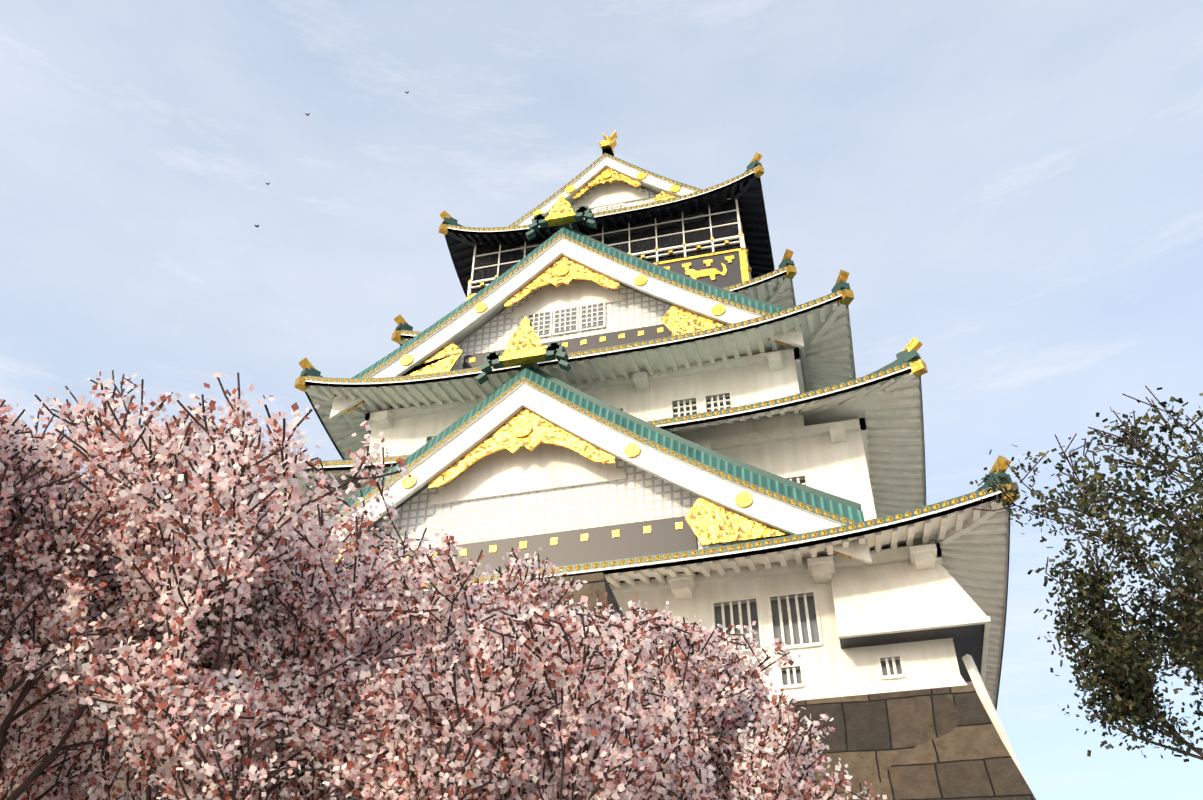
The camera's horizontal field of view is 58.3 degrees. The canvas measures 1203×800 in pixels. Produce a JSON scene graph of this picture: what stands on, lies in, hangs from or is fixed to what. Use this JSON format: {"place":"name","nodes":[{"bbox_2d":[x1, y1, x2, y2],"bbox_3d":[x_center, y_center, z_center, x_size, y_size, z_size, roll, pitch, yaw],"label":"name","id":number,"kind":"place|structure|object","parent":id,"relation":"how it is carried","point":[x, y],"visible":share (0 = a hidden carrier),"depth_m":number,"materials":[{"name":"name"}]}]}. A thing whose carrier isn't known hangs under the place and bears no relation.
{"place":"outdoors","nodes":[
{"label":"outdoors","id":0,"kind":"place"},
{"bbox_2d":[0,0,1202,799],"label":"sky","id":1,"kind":"structure","parent":0,"point":[1012,190],"materials":[{"name":"blue"}]},
{"label":"ground","id":2,"kind":"structure","parent":0,"visible":0},
{"bbox_2d":[0,370,233,799],"bbox_3d":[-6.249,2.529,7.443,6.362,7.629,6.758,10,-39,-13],"label":"cherry tree","id":3,"kind":"object","parent":2,"relation":"on","point":[42,506],"visible":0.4,"depth_m":7.92,"materials":[{"name":"pink plant"}]},
{"bbox_2d":[0,370,472,799],"bbox_3d":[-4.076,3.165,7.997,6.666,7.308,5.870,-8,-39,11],"label":"cherry tree","id":4,"kind":"object","parent":2,"relation":"on","point":[217,525],"visible":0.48,"depth_m":7.55,"materials":[{"name":"pink plant"}]},
{"bbox_2d":[5,507,587,799],"bbox_3d":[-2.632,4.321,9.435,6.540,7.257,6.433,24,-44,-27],"label":"cherry tree","id":5,"kind":"object","parent":2,"relation":"on","point":[514,588],"visible":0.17,"depth_m":8.53,"materials":[{"name":"pink plant"}]},
{"bbox_2d":[0,595,783,799],"bbox_3d":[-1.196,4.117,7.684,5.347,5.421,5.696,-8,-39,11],"label":"cherry tree","id":6,"kind":"object","parent":2,"relation":"on","point":[442,738],"visible":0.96,"depth_m":7.17,"materials":[{"name":"pink plant"}]},
{"bbox_2d":[11,131,1035,799],"bbox_3d":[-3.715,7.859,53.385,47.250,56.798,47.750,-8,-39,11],"label":"castle","id":7,"kind":"structure","parent":2,"relation":"on","point":[615,381],"depth_m":40.92,"materials":[{"name":"paint"}]},
{"bbox_2d":[211,531,851,799],"bbox_3d":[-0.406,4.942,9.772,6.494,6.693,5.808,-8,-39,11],"label":"cherry tree","id":8,"kind":"object","parent":2,"relation":"on","point":[740,724],"visible":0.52,"depth_m":9.51,"materials":[{"name":"pink plant"}]},
{"bbox_2d":[746,762,886,799],"bbox_3d":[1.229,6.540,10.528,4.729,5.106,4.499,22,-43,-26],"label":"cherry tree","id":9,"kind":"object","parent":2,"relation":"on","point":[856,796],"visible":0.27,"depth_m":11.33,"materials":[{"name":"pink plant"}]},
{"bbox_2d":[969,385,1202,761],"bbox_3d":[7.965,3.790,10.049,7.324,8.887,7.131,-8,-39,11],"label":"tree","id":10,"kind":"object","parent":2,"relation":"on","point":[1128,679],"visible":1,"depth_m":11.96,"materials":[{"name":"green plant"}]}
]}

